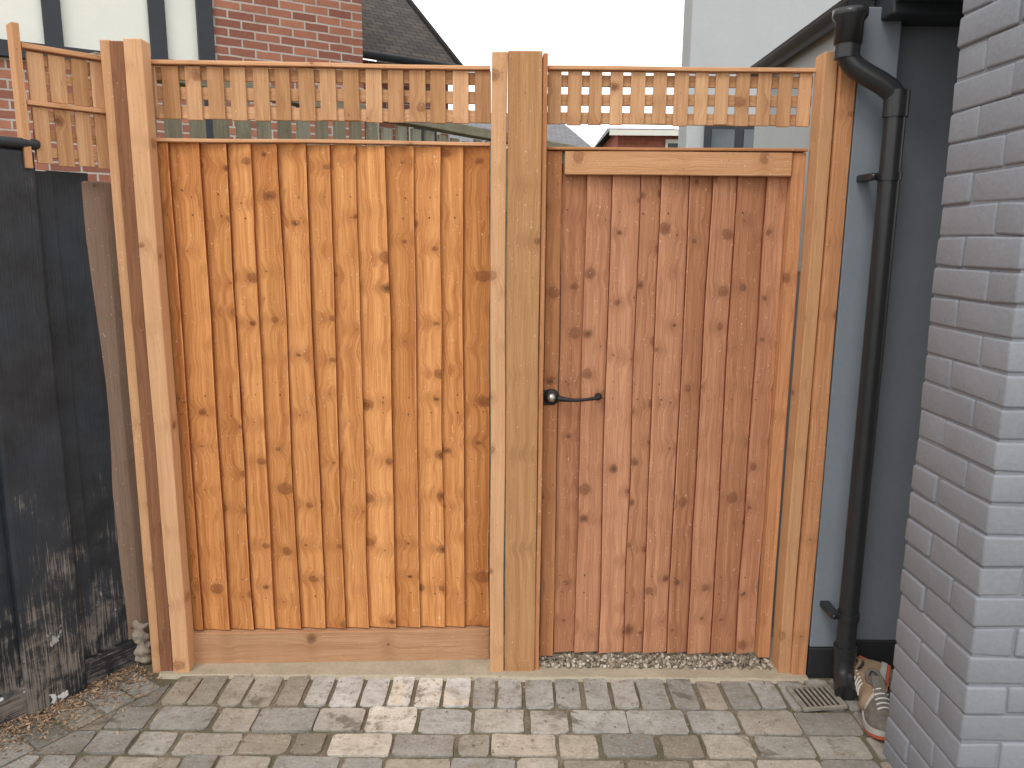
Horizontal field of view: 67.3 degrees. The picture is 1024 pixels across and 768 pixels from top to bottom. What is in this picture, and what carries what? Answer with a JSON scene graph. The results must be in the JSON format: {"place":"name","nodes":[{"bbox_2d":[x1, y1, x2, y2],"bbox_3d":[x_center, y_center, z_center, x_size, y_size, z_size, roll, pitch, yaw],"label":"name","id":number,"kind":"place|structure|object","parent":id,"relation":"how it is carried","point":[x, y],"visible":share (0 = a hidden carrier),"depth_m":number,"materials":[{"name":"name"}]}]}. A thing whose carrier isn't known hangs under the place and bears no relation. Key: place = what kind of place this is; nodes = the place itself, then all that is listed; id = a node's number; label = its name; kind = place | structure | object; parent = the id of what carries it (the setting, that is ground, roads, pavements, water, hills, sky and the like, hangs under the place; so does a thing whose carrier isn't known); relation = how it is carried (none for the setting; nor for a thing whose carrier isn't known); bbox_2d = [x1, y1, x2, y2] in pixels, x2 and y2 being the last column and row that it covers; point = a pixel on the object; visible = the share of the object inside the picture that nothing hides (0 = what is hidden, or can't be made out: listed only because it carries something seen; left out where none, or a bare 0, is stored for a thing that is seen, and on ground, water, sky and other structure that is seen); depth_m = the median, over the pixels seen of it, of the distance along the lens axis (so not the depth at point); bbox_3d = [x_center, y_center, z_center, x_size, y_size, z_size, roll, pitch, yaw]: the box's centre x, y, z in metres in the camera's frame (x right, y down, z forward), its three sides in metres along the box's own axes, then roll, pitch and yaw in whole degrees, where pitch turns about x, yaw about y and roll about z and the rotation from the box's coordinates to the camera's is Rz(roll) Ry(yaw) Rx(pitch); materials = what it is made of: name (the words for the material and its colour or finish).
{"place":"outdoors","nodes":[
{"label":"outdoors","id":0,"kind":"place"},
{"bbox_2d":[365,122,436,146],"bbox_3d":[-1.439,-2.981,9.437,1.180,0.680,0.001,-7,13,-34],"label":"window glass","id":1,"kind":"object","parent":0,"point":[422,135],"depth_m":9.64,"materials":[{"name":"grey glass"}]},
{"bbox_2d":[363,60,448,145],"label":"walls","id":2,"kind":"structure","parent":0,"point":[385,106],"depth_m":9.45,"materials":[{"name":"red brick"}]},
{"bbox_2d":[364,104,440,145],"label":"window frames","id":3,"kind":"structure","parent":2,"relation":"attached to","point":[438,133],"depth_m":9.54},
{"bbox_2d":[361,0,454,64],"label":"roof","id":4,"kind":"structure","parent":2,"relation":"on","point":[396,27],"depth_m":9.53,"materials":[{"name":"ceramic"}]},
{"bbox_2d":[363,50,457,64],"bbox_3d":[-1.992,-3.695,8.492,3.351,0.090,0.090,-7,13,-34],"label":"gutter","id":5,"kind":"object","parent":4,"relation":"attached to","point":[384,57],"depth_m":8.91,"materials":[{"name":"paint"}]},
{"bbox_2d":[406,0,462,64],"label":"hip tiles","id":6,"kind":"object","parent":4,"relation":"attached to","point":[441,41],"visible":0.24,"depth_m":9.85,"materials":[{"name":"ceramic"}]},
{"bbox_2d":[0,668,891,767],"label":"block paving","id":7,"kind":"structure","parent":0,"point":[776,737],"depth_m":2.41,"materials":[{"name":"grey stone"}]},
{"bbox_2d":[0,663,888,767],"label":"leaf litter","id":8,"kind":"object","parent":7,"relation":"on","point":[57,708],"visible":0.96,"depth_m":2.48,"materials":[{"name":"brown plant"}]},
{"bbox_2d":[786,684,847,711],"bbox_3d":[1.013,1.043,2.562,0.152,0.012,0.130,-1,11,-7],"label":"drain grate","id":9,"kind":"object","parent":7,"relation":"on","point":[815,697],"visible":1,"depth_m":2.56,"materials":[{"name":"metal"}]},
{"bbox_2d":[854,655,890,710],"bbox_3d":[1.173,0.996,2.559,0.122,0.113,0.276,20,18,26],"label":"running shoe","id":10,"kind":"object","parent":7,"relation":"on","point":[864,691],"visible":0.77,"depth_m":2.55,"materials":[{"name":"beige fabric"}]},
{"bbox_2d":[861,668,889,740],"bbox_3d":[1.164,1.010,2.440,0.113,0.122,0.276,3,11,12],"label":"running shoe","id":11,"kind":"object","parent":7,"relation":"on","point":[875,713],"visible":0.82,"depth_m":2.40,"materials":[{"name":"grey fabric"}]},
{"bbox_2d":[883,0,1023,767],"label":"bricks","id":12,"kind":"object","parent":7,"relation":"on","point":[974,221],"visible":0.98,"depth_m":1.88,"materials":[{"name":"grey brick"}]},
{"bbox_2d":[889,0,1023,767],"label":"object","id":13,"kind":"object","parent":7,"relation":"on","point":[1018,595],"visible":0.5,"depth_m":1.88,"materials":[{"name":"paint"}]},
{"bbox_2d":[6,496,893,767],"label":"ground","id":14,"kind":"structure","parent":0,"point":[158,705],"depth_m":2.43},
{"bbox_2d":[0,136,140,727],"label":"black fence","id":15,"kind":"object","parent":14,"relation":"on","point":[63,627],"visible":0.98,"depth_m":2.42,"materials":[{"name":"paint"}]},
{"bbox_2d":[0,0,198,59],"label":"white panels","id":16,"kind":"object","parent":14,"relation":"on","point":[88,24],"depth_m":6.21,"materials":[{"name":"paint"}]},
{"bbox_2d":[0,0,214,143],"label":"timber frame","id":17,"kind":"object","parent":14,"relation":"on","point":[52,23],"visible":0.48,"depth_m":6.38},
{"bbox_2d":[81,181,151,656],"bbox_3d":[-1.327,0.194,2.656,0.066,1.730,0.161,3,11,11],"label":"old fence post","id":18,"kind":"object","parent":14,"relation":"on","point":[99,223],"visible":0.34,"depth_m":2.59,"materials":[{"name":"wood"}]},
{"bbox_2d":[132,620,151,663],"bbox_3d":[-1.329,0.925,2.753,0.075,0.175,0.058,0,11,0],"label":"mortar fillet","id":19,"kind":"object","parent":14,"relation":"on","point":[140,638],"visible":0.97,"depth_m":2.73,"materials":[{"name":"beige concrete"}]},
{"bbox_2d":[99,38,194,672],"bbox_3d":[-1.188,0.007,2.548,0.140,2.140,0.103,0,11,-2],"label":"fence post","id":20,"kind":"object","parent":14,"relation":"on","point":[131,124],"visible":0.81,"depth_m":2.49,"materials":[{"name":"brown wood"}]},
{"bbox_2d":[6,22,109,168],"bbox_3d":[-1.349,-0.847,2.317,0.050,0.400,0.253,10,14,42],"label":"garden trellis","id":21,"kind":"object","parent":20,"relation":"attached to","point":[81,100],"visible":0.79,"depth_m":2.30,"materials":[{"name":"brown wood"}]},
{"bbox_2d":[0,0,364,181],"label":"brick walls","id":22,"kind":"structure","parent":14,"relation":"on","point":[326,31],"depth_m":6.86,"materials":[{"name":"red brick"}]},
{"bbox_2d":[85,52,578,495],"bbox_3d":[-0.446,-0.293,4.019,0.086,2.104,3.250,8,13,35],"label":"picket fence","id":23,"kind":"object","parent":14,"relation":"on","point":[173,128],"visible":0.09,"depth_m":3.42,"materials":[{"name":"wood"}]},
{"bbox_2d":[158,636,808,683],"bbox_3d":[-0.098,0.997,2.803,2.260,0.016,0.291,0,11,0],"label":"concrete threshold","id":24,"kind":"object","parent":14,"relation":"on","point":[443,669],"visible":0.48,"depth_m":2.71,"materials":[{"name":"beige concrete"}]},
{"bbox_2d":[151,59,490,663],"bbox_3d":[-0.625,0.007,2.612,1.102,2.067,0.072,0,11,-2],"label":"wooden fence panel","id":25,"kind":"object","parent":24,"relation":"on","point":[329,309],"visible":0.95,"depth_m":2.58,"materials":[{"name":"brown wood"}]},
{"bbox_2d":[539,633,772,669],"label":"gravel","id":26,"kind":"structure","parent":24,"relation":"on","point":[680,661],"depth_m":2.76,"materials":[{"name":"grey gravel"}]},
{"bbox_2d":[490,51,547,671],"bbox_3d":[0.016,0.021,2.574,0.177,2.120,0.108,0,11,0],"label":"fence post","id":27,"kind":"object","parent":14,"relation":"on","point":[516,465],"visible":0.86,"depth_m":2.50,"materials":[{"name":"brown wood"}]},
{"bbox_2d":[539,147,807,657],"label":"wooden gate","id":28,"kind":"structure","parent":27,"relation":"attached to","point":[670,286],"depth_m":2.62,"materials":[{"name":"brown wood"}]},
{"bbox_2d":[771,51,855,674],"bbox_3d":[0.992,0.026,2.564,0.099,2.130,0.098,0,11,0],"label":"fence post","id":29,"kind":"object","parent":14,"relation":"on","point":[830,135],"visible":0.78,"depth_m":2.51,"materials":[{"name":"brown wood"}]},
{"bbox_2d":[547,65,815,126],"bbox_3d":[0.532,-0.911,2.443,0.840,0.178,0.043,0,11,0],"label":"garden trellis","id":30,"kind":"object","parent":29,"relation":"attached to","point":[681,82],"visible":0.95,"depth_m":2.44,"materials":[{"name":"brown wood"}]},
{"bbox_2d":[751,0,963,677],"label":"rendered outbuilding","id":31,"kind":"structure","parent":14,"relation":"on","point":[911,45],"depth_m":2.53,"materials":[{"name":"paint"}]},
{"bbox_2d":[751,0,870,75],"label":"roof gutter","id":32,"kind":"object","parent":31,"relation":"attached to","point":[845,19],"visible":0.76,"depth_m":2.37,"materials":[{"name":"black plastic"}]},
{"bbox_2d":[820,41,910,700],"bbox_3d":[1.072,-0.012,2.447,0.230,2.132,0.147,7,12,32],"label":"drainpipe","id":33,"kind":"object","parent":31,"relation":"attached to","point":[892,92],"visible":0.95,"depth_m":2.38,"materials":[{"name":"black plastic"}]},
{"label":"walls","id":34,"kind":"object","parent":14,"relation":"on","visible":0},
{"bbox_2d":[449,113,590,146],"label":"roof","id":35,"kind":"structure","parent":34,"relation":"on","point":[562,133],"depth_m":19.96,"materials":[{"name":"stone"}]},
{"bbox_2d":[363,0,683,146],"label":"sky","id":36,"kind":"structure","parent":0,"point":[571,32],"materials":[{"name":"white"}]},
{"bbox_2d":[602,129,677,147],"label":"walls","id":37,"kind":"structure","parent":0,"point":[635,141],"depth_m":16.34,"materials":[{"name":"red brick"}]},
{"bbox_2d":[594,128,678,146],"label":"roof","id":38,"kind":"structure","parent":37,"relation":"on","point":[604,138],"depth_m":18.18,"materials":[{"name":"stone"}]},
{"bbox_2d":[609,130,678,135],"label":"white fascia","id":39,"kind":"structure","parent":38,"relation":"attached to","point":[647,132],"depth_m":16.08,"materials":[{"name":"paint"}]},
{"bbox_2d":[665,139,677,147],"bbox_3d":[3.426,-4.641,16.402,0.350,1.100,0.035,0,11,0],"label":"window frame","id":40,"kind":"object","parent":37,"relation":"attached to","point":[667,141],"visible":0.21,"depth_m":16.29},
{"bbox_2d":[668,143,677,147],"bbox_3d":[3.426,-4.637,16.380,0.250,0.940,0.001,0,11,0],"label":"window glass","id":41,"kind":"object","parent":40,"relation":"in","point":[672,145],"visible":0.2,"depth_m":16.30,"materials":[{"name":"grey glass"}]},
{"bbox_2d":[678,0,840,147],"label":"walls","id":42,"kind":"structure","parent":0,"point":[733,33],"depth_m":5.62,"materials":[{"name":"white paint"}]},
{"bbox_2d":[703,126,754,147],"bbox_3d":[1.796,-1.494,5.802,0.730,0.950,0.030,0,11,0],"label":"window frame","id":43,"kind":"object","parent":42,"relation":"attached to","point":[739,138],"depth_m":5.72,"materials":[{"name":"grey metal"}]},
{"bbox_2d":[711,129,753,147],"bbox_3d":[1.801,-1.480,5.785,0.640,0.830,0.001,0,11,0],"label":"window glass","id":44,"kind":"object","parent":43,"relation":"in","point":[722,138],"visible":0.2,"depth_m":5.72,"materials":[{"name":"grey glass"}]}
]}

